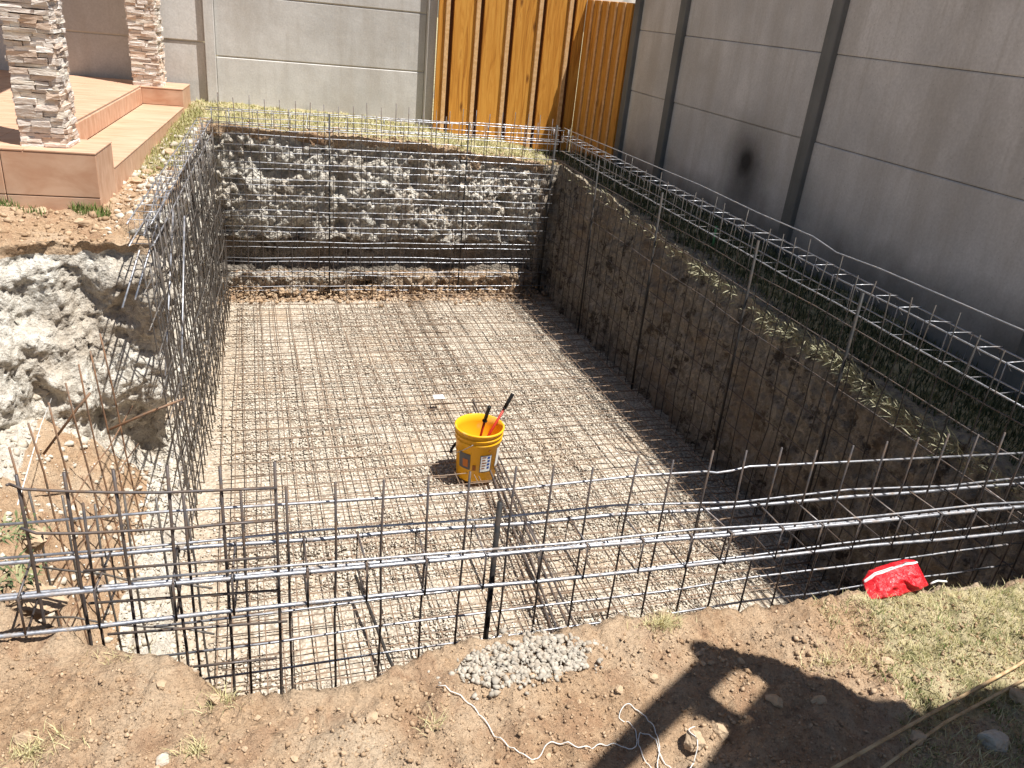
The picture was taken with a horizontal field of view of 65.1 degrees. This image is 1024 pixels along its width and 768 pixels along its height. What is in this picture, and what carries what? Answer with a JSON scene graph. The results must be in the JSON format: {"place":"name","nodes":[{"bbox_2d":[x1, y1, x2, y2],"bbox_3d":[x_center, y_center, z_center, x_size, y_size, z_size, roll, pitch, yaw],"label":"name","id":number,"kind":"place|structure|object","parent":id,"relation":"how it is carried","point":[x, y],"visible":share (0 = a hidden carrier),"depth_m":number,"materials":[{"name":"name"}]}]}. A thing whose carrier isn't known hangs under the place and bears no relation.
{"place":"outdoors","nodes":[
{"label":"outdoors","id":0,"kind":"place"},
{"bbox_2d":[0,415,223,654],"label":"soil bank","id":1,"kind":"structure","parent":0,"point":[77,474],"depth_m":3.60,"materials":[{"name":"soil"}]},
{"bbox_2d":[0,417,215,659],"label":"bank rubble","id":2,"kind":"object","parent":1,"relation":"on","point":[149,506],"visible":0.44,"depth_m":3.65,"materials":[{"name":"stone"}]},
{"bbox_2d":[19,525,47,553],"bbox_3d":[-1.361,0.443,2.284,0.073,0.069,0.097,-15,32,-37],"label":"stone","id":3,"kind":"object","parent":2,"relation":"on","point":[38,542],"visible":0.71,"depth_m":2.25,"materials":[{"name":"stone"}]},
{"bbox_2d":[165,298,836,695],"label":"pit floor","id":4,"kind":"structure","parent":0,"point":[211,482],"depth_m":4.52,"materials":[{"name":"gravel"}]},
{"bbox_2d":[8,333,144,644],"bbox_3d":[-1.645,0.513,3.156,0.132,1.108,1.124,1,25,-11],"label":"rebar mesh","id":5,"kind":"object","parent":4,"relation":"on","point":[69,483],"visible":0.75,"depth_m":3.12,"materials":[{"name":"metal"}]},
{"bbox_2d":[17,398,51,504],"bbox_3d":[-1.722,0.204,2.910,0.008,0.353,1.416,-7,28,-25],"label":"string","id":6,"kind":"object","parent":5,"relation":"attached to","point":[33,451],"visible":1,"depth_m":2.73,"materials":[{"name":"white"}]},
{"bbox_2d":[42,392,90,454],"bbox_3d":[-1.850,0.165,3.332,0.210,0.266,0.014,-7,28,-25],"label":"loose bar","id":7,"kind":"object","parent":5,"relation":"attached to","point":[65,424],"visible":0.97,"depth_m":3.33,"materials":[{"name":"metal"}]},
{"bbox_2d":[109,398,184,429],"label":"loose bar","id":8,"kind":"object","parent":5,"relation":"attached to","point":[146,413],"visible":1,"depth_m":3.42,"materials":[{"name":"metal"}]},
{"bbox_2d":[27,491,214,683],"bbox_3d":[-1.190,0.816,2.530,0.534,1.080,0.092,4,25,-5],"label":"rebar mesh","id":9,"kind":"object","parent":4,"relation":"on","point":[105,574],"visible":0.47,"depth_m":2.43,"materials":[{"name":"grey metal"}]},
{"bbox_2d":[143,117,223,487],"bbox_3d":[-2.038,-0.754,5.187,0.120,1.538,3.037,-1,26,-15],"label":"rebar mesh","id":10,"kind":"object","parent":4,"relation":"on","point":[188,281],"visible":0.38,"depth_m":4.73,"materials":[{"name":"grey metal"}]},
{"bbox_2d":[134,191,167,300],"bbox_3d":[-1.789,-0.703,3.982,0.010,0.378,0.665,2,25,-8],"label":"loose bar","id":11,"kind":"object","parent":10,"relation":"attached to","point":[139,284],"visible":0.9,"depth_m":3.90,"materials":[{"name":"metal"}]},
{"bbox_2d":[164,206,173,375],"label":"loose bar","id":12,"kind":"object","parent":10,"relation":"attached to","point":[165,368],"visible":0.65,"depth_m":4.03,"materials":[{"name":"metal"}]},
{"bbox_2d":[141,127,230,552],"bbox_3d":[-1.908,-0.604,4.954,0.119,1.490,3.533,-1,26,-15],"label":"rebar mesh","id":13,"kind":"object","parent":4,"relation":"on","point":[194,288],"visible":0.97,"depth_m":4.47,"materials":[{"name":"grey metal"}]},
{"bbox_2d":[180,216,184,402],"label":"loose bar","id":14,"kind":"object","parent":13,"relation":"attached to","point":[183,264],"visible":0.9,"depth_m":4.11,"materials":[{"name":"metal"}]},
{"bbox_2d":[217,281,546,304],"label":"soil ridge","id":15,"kind":"structure","parent":4,"relation":"on","point":[430,297],"depth_m":7.22,"materials":[{"name":"soil"}]},
{"bbox_2d":[329,114,329,296],"bbox_3d":[-1.540,-1.467,6.764,0.013,1.550,0.013,-15,32,-37],"label":"steel stake","id":16,"kind":"object","parent":15,"relation":"on","point":[329,203],"visible":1,"depth_m":6.73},
{"bbox_2d":[457,122,469,295],"bbox_3d":[-0.435,-1.514,7.115,0.013,1.550,0.013,7,25,3],"label":"steel stake","id":17,"kind":"object","parent":15,"relation":"on","point":[463,206],"visible":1,"depth_m":7.09,"materials":[{"name":"metal"}]},
{"bbox_2d":[537,125,557,293],"bbox_3d":[0.322,-1.564,7.370,0.022,1.570,0.022,-15,32,-37],"label":"steel stake","id":18,"kind":"object","parent":15,"relation":"on","point":[548,201],"visible":0.92,"depth_m":7.34,"materials":[{"name":"metal"}]},
{"bbox_2d":[217,283,550,307],"bbox_3d":[-1.053,-0.794,7.193,3.026,0.109,0.417,-2,26,-18],"label":"wall foot rubble","id":19,"kind":"object","parent":4,"relation":"on","point":[282,290],"depth_m":7.17,"materials":[{"name":"stone"}]},
{"bbox_2d":[214,92,558,296],"bbox_3d":[-1.014,-1.548,6.950,2.888,1.680,0.033,-2,26,-18],"label":"rebar mesh","id":20,"kind":"object","parent":4,"relation":"on","point":[365,233],"visible":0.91,"depth_m":6.90,"materials":[{"name":"metal"}]},
{"bbox_2d":[219,108,558,301],"bbox_3d":[-0.985,-1.475,6.877,2.808,1.616,0.027,-2,26,-18],"label":"rebar mesh","id":21,"kind":"object","parent":4,"relation":"on","point":[374,213],"visible":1,"depth_m":6.84,"materials":[{"name":"metal"}]},
{"bbox_2d":[211,298,614,693],"bbox_3d":[-0.832,0.369,4.784,1.813,0.039,5.201,-2,26,-18],"label":"rebar mat","id":22,"kind":"object","parent":4,"relation":"on","point":[297,488],"visible":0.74,"depth_m":4.50,"materials":[{"name":"metal"}]},
{"bbox_2d":[222,298,557,694],"bbox_3d":[-0.919,0.338,4.711,1.438,0.033,5.002,-2,26,-18],"label":"rebar mat","id":23,"kind":"object","parent":22,"relation":"on","point":[316,511],"visible":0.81,"depth_m":4.37,"materials":[{"name":"metal"}]},
{"bbox_2d":[354,575,393,665],"bbox_3d":[-0.463,1.114,3.134,0.020,0.025,1.170,-6,28,-24],"label":"loose bar","id":24,"kind":"object","parent":23,"relation":"on","point":[375,623],"visible":0.47,"depth_m":3.35,"materials":[{"name":"black metal"}]},
{"bbox_2d":[433,394,444,398],"bbox_3d":[-0.487,0.085,5.329,0.070,0.002,0.060,-2,26,-18],"label":"paper scrap","id":25,"kind":"object","parent":23,"relation":"on","point":[441,396],"visible":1,"depth_m":5.32,"materials":[{"name":"white"}]},
{"bbox_2d":[450,413,504,482],"bbox_3d":[-0.204,0.369,4.565,0.298,0.317,0.288,-2,26,-18],"label":"bucket","id":26,"kind":"object","parent":22,"relation":"on","point":[476,454],"visible":0.97,"depth_m":4.49,"materials":[{"name":"yellow plastic"}]},
{"bbox_2d":[479,393,513,435],"bbox_3d":[-0.087,0.279,4.555,0.265,0.456,0.137,-14,32,-37],"label":"bolt cutter","id":27,"kind":"object","parent":26,"relation":"in","point":[505,406],"visible":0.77,"depth_m":4.56,"materials":[{"name":"red paint"}]},
{"bbox_2d":[483,501,502,639],"bbox_3d":[-0.082,0.773,2.356,0.018,1.005,0.028,7,25,3],"label":"steel stake","id":28,"kind":"object","parent":4,"relation":"on","point":[493,567],"visible":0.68,"depth_m":2.23,"materials":[{"name":"metal"}]},
{"bbox_2d":[0,432,1023,693],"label":"rebar mesh","id":29,"kind":"object","parent":4,"relation":"on","point":[500,610],"visible":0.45,"depth_m":2.35,"materials":[{"name":"metal"}]},
{"bbox_2d":[577,160,599,333],"bbox_3d":[0.621,-1.087,6.559,0.038,1.450,0.015,9,25,6],"label":"steel stake","id":30,"kind":"object","parent":4,"relation":"on","point":[588,245],"visible":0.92,"depth_m":6.53,"materials":[{"name":"metal"}]},
{"bbox_2d":[630,192,663,389],"bbox_3d":[0.940,-0.614,5.619,0.038,1.450,0.015,9,25,6],"label":"steel stake","id":31,"kind":"object","parent":4,"relation":"on","point":[649,274],"visible":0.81,"depth_m":5.59,"materials":[{"name":"metal"}]},
{"bbox_2d":[710,240,759,468],"bbox_3d":[1.273,-0.119,4.636,0.038,1.450,0.015,9,25,6],"label":"steel stake","id":32,"kind":"object","parent":4,"relation":"on","point":[737,338],"visible":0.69,"depth_m":4.58,"materials":[{"name":"metal"}]},
{"bbox_2d":[547,128,1023,594],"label":"rebar mesh","id":33,"kind":"object","parent":4,"relation":"on","point":[958,471],"visible":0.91,"depth_m":4.36,"materials":[{"name":"metal"}]},
{"bbox_2d":[789,293,864,556],"bbox_3d":[1.520,0.247,3.909,0.038,1.450,0.015,9,25,6],"label":"steel stake","id":34,"kind":"object","parent":4,"relation":"on","point":[833,399],"visible":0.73,"depth_m":3.84,"materials":[{"name":"metal"}]},
{"bbox_2d":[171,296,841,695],"bbox_3d":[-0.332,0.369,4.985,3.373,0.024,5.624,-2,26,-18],"label":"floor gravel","id":35,"kind":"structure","parent":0,"point":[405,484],"depth_m":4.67,"materials":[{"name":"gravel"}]},
{"bbox_2d":[406,295,826,620],"bbox_3d":[0.439,0.304,5.200,1.479,0.035,5.231,-2,26,-18],"label":"rebar mat","id":36,"kind":"object","parent":35,"relation":"on","point":[596,453],"visible":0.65,"depth_m":4.95,"materials":[{"name":"metal"}]},
{"bbox_2d":[388,290,832,633],"bbox_3d":[0.324,0.249,5.176,1.600,0.036,5.215,-2,26,-18],"label":"rebar mat","id":37,"kind":"object","parent":36,"relation":"on","point":[627,584],"visible":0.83,"depth_m":4.93,"materials":[{"name":"metal"}]},
{"bbox_2d":[470,412,558,630],"bbox_3d":[0.029,0.725,4.063,0.031,0.027,2.510,-1,26,-15],"label":"loose bar","id":38,"kind":"object","parent":37,"relation":"on","point":[535,572],"visible":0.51,"depth_m":3.85,"materials":[{"name":"metal"}]},
{"bbox_2d":[472,405,567,625],"bbox_3d":[0.055,0.703,4.115,0.019,0.027,2.611,-1,26,-15],"label":"loose bar","id":39,"kind":"object","parent":37,"relation":"on","point":[544,572],"visible":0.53,"depth_m":3.95,"materials":[{"name":"metal"}]},
{"bbox_2d":[490,470,553,632],"bbox_3d":[0.011,0.746,4.008,0.028,0.025,2.413,-1,26,-15],"label":"loose bar","id":40,"kind":"object","parent":37,"relation":"on","point":[535,585],"visible":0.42,"depth_m":3.92,"materials":[{"name":"metal"}]},
{"bbox_2d":[472,399,575,624],"bbox_3d":[0.067,0.682,4.170,0.019,0.024,2.697,-1,26,-15],"label":"loose bar","id":41,"kind":"object","parent":37,"relation":"on","point":[548,568],"visible":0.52,"depth_m":4.02,"materials":[{"name":"metal"}]},
{"bbox_2d":[0,123,1023,738],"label":"pit wall","id":42,"kind":"structure","parent":0,"point":[60,307],"depth_m":4.29,"materials":[{"name":"soil"}]},
{"bbox_2d":[0,548,46,602],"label":"weed","id":43,"kind":"object","parent":42,"relation":"on","point":[19,576],"visible":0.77,"depth_m":2.00,"materials":[{"name":"green plant"}]},
{"bbox_2d":[0,506,50,548],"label":"weed","id":44,"kind":"object","parent":42,"relation":"on","point":[7,536],"visible":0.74,"depth_m":2.22,"materials":[{"name":"green plant"}]},
{"bbox_2d":[33,387,49,399],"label":"stone","id":45,"kind":"object","parent":42,"relation":"on","point":[40,393],"visible":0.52,"depth_m":3.91,"materials":[{"name":"stone"}]},
{"bbox_2d":[5,461,287,695],"bbox_3d":[-0.868,0.799,2.072,0.565,1.356,0.041,-2,26,-18],"label":"rebar mesh","id":46,"kind":"object","parent":42,"relation":"attached to","point":[171,528],"visible":0.78,"depth_m":1.90,"materials":[{"name":"metal"}]},
{"bbox_2d":[126,117,212,246],"bbox_3d":[-2.049,-1.354,4.968,0.116,0.155,3.054,-1,26,-15],"label":"beam cage","id":47,"kind":"object","parent":42,"relation":"on","point":[171,188],"visible":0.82,"depth_m":4.43,"materials":[{"name":"metal"}]},
{"bbox_2d":[121,176,161,308],"bbox_3d":[-1.853,-0.738,4.030,0.010,0.428,0.913,1,25,-10],"label":"loose bar","id":48,"kind":"object","parent":47,"relation":"in","point":[130,280],"visible":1,"depth_m":3.91,"materials":[{"name":"metal"}]},
{"bbox_2d":[209,693,223,704],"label":"stone","id":49,"kind":"object","parent":42,"relation":"on","point":[215,697],"visible":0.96,"depth_m":1.73,"materials":[{"name":"stone"}]},
{"bbox_2d":[205,106,568,142],"bbox_3d":[-0.960,-2.178,6.766,3.043,0.117,0.135,-2,26,-18],"label":"beam cage","id":50,"kind":"object","parent":42,"relation":"on","point":[365,118],"visible":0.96,"depth_m":6.72,"materials":[{"name":"metal"}]},
{"bbox_2d":[0,482,1023,638],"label":"beam cage","id":51,"kind":"object","parent":42,"relation":"on","point":[304,571],"visible":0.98,"depth_m":2.20,"materials":[{"name":"metal"}]},
{"bbox_2d":[0,476,1023,559],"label":"steel rod","id":52,"kind":"object","parent":51,"relation":"on","point":[313,530],"visible":0.92,"depth_m":2.25,"materials":[{"name":"metal"}]},
{"bbox_2d":[132,501,1023,580],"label":"steel rod","id":53,"kind":"object","parent":51,"relation":"on","point":[430,554],"visible":1,"depth_m":2.19,"materials":[{"name":"metal"}]},
{"bbox_2d":[555,164,1023,511],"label":"rim straw","id":54,"kind":"object","parent":42,"relation":"on","point":[886,403],"visible":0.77,"depth_m":3.83,"materials":[{"name":"plant"}]},
{"bbox_2d":[560,136,1023,408],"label":"beam cage","id":55,"kind":"object","parent":42,"relation":"on","point":[937,347],"visible":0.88,"depth_m":4.04,"materials":[{"name":"metal"}]},
{"bbox_2d":[568,130,1023,331],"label":"steel rod","id":56,"kind":"object","parent":55,"relation":"on","point":[827,245],"visible":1,"depth_m":3.93,"materials":[{"name":"metal"}]},
{"bbox_2d":[0,17,1023,767],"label":"ground","id":57,"kind":"structure","parent":0,"point":[272,749],"depth_m":1.83,"materials":[{"name":"soil"}]},
{"bbox_2d":[12,731,32,745],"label":"stone","id":58,"kind":"object","parent":57,"relation":"on","point":[24,736],"visible":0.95,"depth_m":1.62,"materials":[{"name":"stone"}]},
{"bbox_2d":[8,582,68,619],"bbox_3d":[-1.218,0.567,2.039,0.138,0.087,0.143,11,25,10],"label":"stone","id":59,"kind":"object","parent":57,"relation":"on","point":[52,604],"visible":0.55,"depth_m":2.02,"materials":[{"name":"stone"}]},
{"bbox_2d":[36,207,46,213],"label":"stone","id":60,"kind":"object","parent":57,"relation":"on","point":[42,210],"visible":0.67,"depth_m":4.23,"materials":[{"name":"stone"}]},
{"bbox_2d":[0,196,111,217],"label":"grass","id":61,"kind":"structure","parent":57,"relation":"on","point":[80,208],"depth_m":4.28,"materials":[{"name":"plant"}]},
{"bbox_2d":[73,218,83,223],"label":"stone","id":62,"kind":"object","parent":57,"relation":"on","point":[77,220],"visible":0.69,"depth_m":4.17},
{"bbox_2d":[0,165,177,246],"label":"bank clods","id":63,"kind":"object","parent":57,"relation":"on","point":[85,222],"visible":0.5,"depth_m":4.13,"materials":[{"name":"soil"}]},
{"bbox_2d":[0,70,190,210],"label":"tiled porch","id":64,"kind":"object","parent":57,"relation":"on","point":[122,126],"visible":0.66,"depth_m":4.94,"materials":[{"name":"brown tile"}]},
{"bbox_2d":[0,0,80,147],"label":"stone column","id":65,"kind":"structure","parent":64,"relation":"on","point":[35,43],"depth_m":4.13,"materials":[{"name":"beige stone"}]},
{"bbox_2d":[124,0,166,86],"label":"stone column","id":66,"kind":"structure","parent":64,"relation":"on","point":[145,37],"depth_m":6.80,"materials":[{"name":"beige stone"}]},
{"bbox_2d":[127,176,142,183],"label":"stone","id":67,"kind":"object","parent":57,"relation":"on","point":[135,180],"visible":0.8,"depth_m":4.94,"materials":[{"name":"stone"}]},
{"bbox_2d":[141,169,152,173],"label":"stone","id":68,"kind":"object","parent":57,"relation":"on","point":[147,170],"visible":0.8,"depth_m":5.17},
{"bbox_2d":[103,127,199,237],"bbox_3d":[-2.255,-1.375,5.118,0.408,0.214,2.593,-2,26,-18],"label":"chalk rubble","id":69,"kind":"object","parent":57,"relation":"on","point":[150,180],"visible":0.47,"depth_m":4.99,"materials":[{"name":"stone"}]},
{"bbox_2d":[156,680,165,689],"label":"stone","id":70,"kind":"object","parent":57,"relation":"on","point":[161,684],"visible":1,"depth_m":1.74,"materials":[{"name":"stone"}]},
{"bbox_2d":[156,752,168,766],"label":"stone","id":71,"kind":"object","parent":57,"relation":"on","point":[162,760],"visible":1,"depth_m":1.60,"materials":[{"name":"stone"}]},
{"bbox_2d":[135,105,201,178],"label":"porch edge grass","id":72,"kind":"structure","parent":57,"relation":"on","point":[171,137],"depth_m":5.75,"materials":[{"name":"plant"}]},
{"bbox_2d":[164,148,177,155],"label":"stone","id":73,"kind":"object","parent":57,"relation":"on","point":[170,151],"visible":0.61,"depth_m":5.50,"materials":[{"name":"stone"}]},
{"bbox_2d":[0,0,437,128],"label":"concrete fence","id":74,"kind":"object","parent":57,"relation":"on","point":[332,56],"visible":0.6,"depth_m":7.55,"materials":[{"name":"beige"}]},
{"bbox_2d":[432,0,586,150],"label":"wooden gate","id":75,"kind":"structure","parent":74,"relation":"attached to","point":[496,60],"depth_m":8.08,"materials":[{"name":"brown wood"}]},
{"bbox_2d":[241,746,247,751],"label":"stone","id":76,"kind":"object","parent":57,"relation":"on","point":[244,748],"visible":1,"depth_m":1.63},
{"bbox_2d":[290,755,298,761],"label":"stone","id":77,"kind":"object","parent":57,"relation":"on","point":[294,758],"visible":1,"depth_m":1.63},
{"bbox_2d":[302,717,307,722],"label":"stone","id":78,"kind":"object","parent":57,"relation":"on","point":[305,720],"visible":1,"depth_m":1.71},
{"bbox_2d":[171,98,560,165],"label":"edge grass","id":79,"kind":"structure","parent":57,"relation":"on","point":[412,125],"depth_m":7.30,"materials":[{"name":"plant"}]},
{"bbox_2d":[365,711,377,723],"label":"stone","id":80,"kind":"object","parent":57,"relation":"on","point":[371,717],"visible":1,"depth_m":1.69,"materials":[{"name":"stone"}]},
{"bbox_2d":[192,118,564,167],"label":"edge clods","id":81,"kind":"object","parent":57,"relation":"on","point":[444,146],"visible":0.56,"depth_m":6.88,"materials":[{"name":"soil"}]},
{"bbox_2d":[0,579,1023,767],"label":"straw tufts","id":82,"kind":"object","parent":57,"relation":"on","point":[662,622],"visible":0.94,"depth_m":1.82,"materials":[{"name":"plant"}]},
{"bbox_2d":[0,590,1023,767],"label":"soil clods","id":83,"kind":"object","parent":57,"relation":"on","point":[415,711],"visible":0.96,"depth_m":1.81,"materials":[{"name":"soil"}]},
{"bbox_2d":[427,625,607,700],"bbox_3d":[0.031,0.653,1.922,0.477,0.037,0.221,-2,26,-18],"label":"gravel pile","id":84,"kind":"object","parent":57,"relation":"on","point":[543,670],"visible":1,"depth_m":1.90,"materials":[{"name":"gravel"}]},
{"bbox_2d":[545,753,550,760],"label":"stone","id":85,"kind":"object","parent":57,"relation":"on","point":[548,756],"visible":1,"depth_m":1.71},
{"bbox_2d":[438,685,697,767],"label":"string","id":86,"kind":"object","parent":57,"relation":"on","point":[599,743],"visible":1,"depth_m":1.75,"materials":[{"name":"white"}]},
{"bbox_2d":[569,0,634,161],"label":"wooden fence","id":87,"kind":"object","parent":57,"relation":"on","point":[605,43],"visible":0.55,"depth_m":8.02,"materials":[{"name":"brown wood"}]},
{"bbox_2d":[615,685,622,693],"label":"stone","id":88,"kind":"object","parent":57,"relation":"on","point":[619,689],"visible":1,"depth_m":1.86,"materials":[{"name":"stone"}]},
{"bbox_2d":[647,673,657,681],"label":"stone","id":89,"kind":"object","parent":57,"relation":"on","point":[652,677],"visible":1,"depth_m":1.93,"materials":[{"name":"stone"}]},
{"bbox_2d":[684,730,705,751],"bbox_3d":[0.405,0.784,1.770,0.048,0.046,0.064,12,26,12],"label":"stone","id":90,"kind":"object","parent":57,"relation":"on","point":[690,743],"visible":0.98,"depth_m":1.75,"materials":[{"name":"stone"}]},
{"bbox_2d":[712,226,717,245],"bbox_3d":[1.388,-1.012,5.494,0.015,0.142,0.037,9,25,6],"label":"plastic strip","id":91,"kind":"object","parent":57,"relation":"on","point":[715,231],"visible":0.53,"depth_m":5.49,"materials":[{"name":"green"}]},
{"bbox_2d":[711,722,728,742],"bbox_3d":[0.470,0.789,1.829,0.041,0.035,0.048,-16,33,-39],"label":"stone","id":92,"kind":"object","parent":57,"relation":"on","point":[720,731],"visible":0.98,"depth_m":1.81,"materials":[{"name":"stone"}]},
{"bbox_2d":[737,657,744,663],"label":"stone","id":93,"kind":"object","parent":57,"relation":"on","point":[740,660],"visible":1,"depth_m":2.01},
{"bbox_2d":[765,694,782,708],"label":"stone","id":94,"kind":"object","parent":57,"relation":"on","point":[775,700],"visible":1,"depth_m":1.88,"materials":[{"name":"stone"}]},
{"bbox_2d":[612,0,1023,400],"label":"concrete fence","id":95,"kind":"object","parent":57,"relation":"on","point":[887,135],"visible":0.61,"depth_m":4.80,"materials":[{"name":"grey"}]},
{"bbox_2d":[810,695,827,704],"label":"stone","id":96,"kind":"object","parent":57,"relation":"on","point":[818,699],"visible":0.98,"depth_m":1.89,"materials":[{"name":"stone"}]},
{"bbox_2d":[880,657,893,664],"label":"stone","id":97,"kind":"object","parent":57,"relation":"on","point":[886,659],"visible":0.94,"depth_m":2.04,"materials":[{"name":"stone"}]},
{"bbox_2d":[862,559,946,598],"bbox_3d":[1.149,0.565,2.352,0.275,0.069,0.096,-2,26,-18],"label":"plastic bag","id":98,"kind":"object","parent":57,"relation":"on","point":[901,577],"visible":0.98,"depth_m":2.33,"materials":[{"name":"red"}]},
{"bbox_2d":[806,577,1023,767],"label":"dry grass","id":99,"kind":"structure","parent":57,"relation":"on","point":[1013,626],"depth_m":2.10,"materials":[{"name":"plant"}]},
{"bbox_2d":[907,729,926,746],"bbox_3d":[0.920,0.809,1.829,0.044,0.036,0.044,7,25,2],"label":"stone","id":100,"kind":"object","parent":57,"relation":"on","point":[915,735],"visible":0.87,"depth_m":1.82,"materials":[{"name":"stone"}]},
{"bbox_2d":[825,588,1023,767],"bbox_3d":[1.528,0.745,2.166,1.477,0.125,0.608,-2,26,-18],"label":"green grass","id":101,"kind":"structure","parent":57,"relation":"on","point":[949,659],"depth_m":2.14,"materials":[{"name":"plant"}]},
{"bbox_2d":[830,659,1023,767],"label":"wooden pole","id":102,"kind":"object","parent":57,"relation":"on","point":[904,728],"visible":1,"depth_m":1.86,"materials":[{"name":"wood"}]},
{"bbox_2d":[880,678,1023,767],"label":"wooden pole","id":103,"kind":"object","parent":57,"relation":"on","point":[913,745],"visible":1,"depth_m":1.87,"materials":[{"name":"wood"}]},
{"bbox_2d":[977,729,1009,751],"bbox_3d":[1.127,0.834,1.875,0.073,0.060,0.063,-18,34,-41],"label":"stone","id":104,"kind":"object","parent":57,"relation":"on","point":[998,740],"visible":0.84,"depth_m":1.85,"materials":[{"name":"stone"}]},
{"bbox_2d":[1009,687,1023,703],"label":"stone","id":105,"kind":"object","parent":57,"relation":"on","point":[1014,693],"visible":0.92,"depth_m":1.99,"materials":[{"name":"stone"}]},
{"bbox_2d":[601,0,635,2],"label":"painted board","id":106,"kind":"object","parent":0,"point":[629,1],"depth_m":8.82,"materials":[{"name":"paint"}]},
{"bbox_2d":[532,147,1023,468],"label":"shaded grass","id":107,"kind":"structure","parent":0,"point":[804,315],"depth_m":4.59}
]}

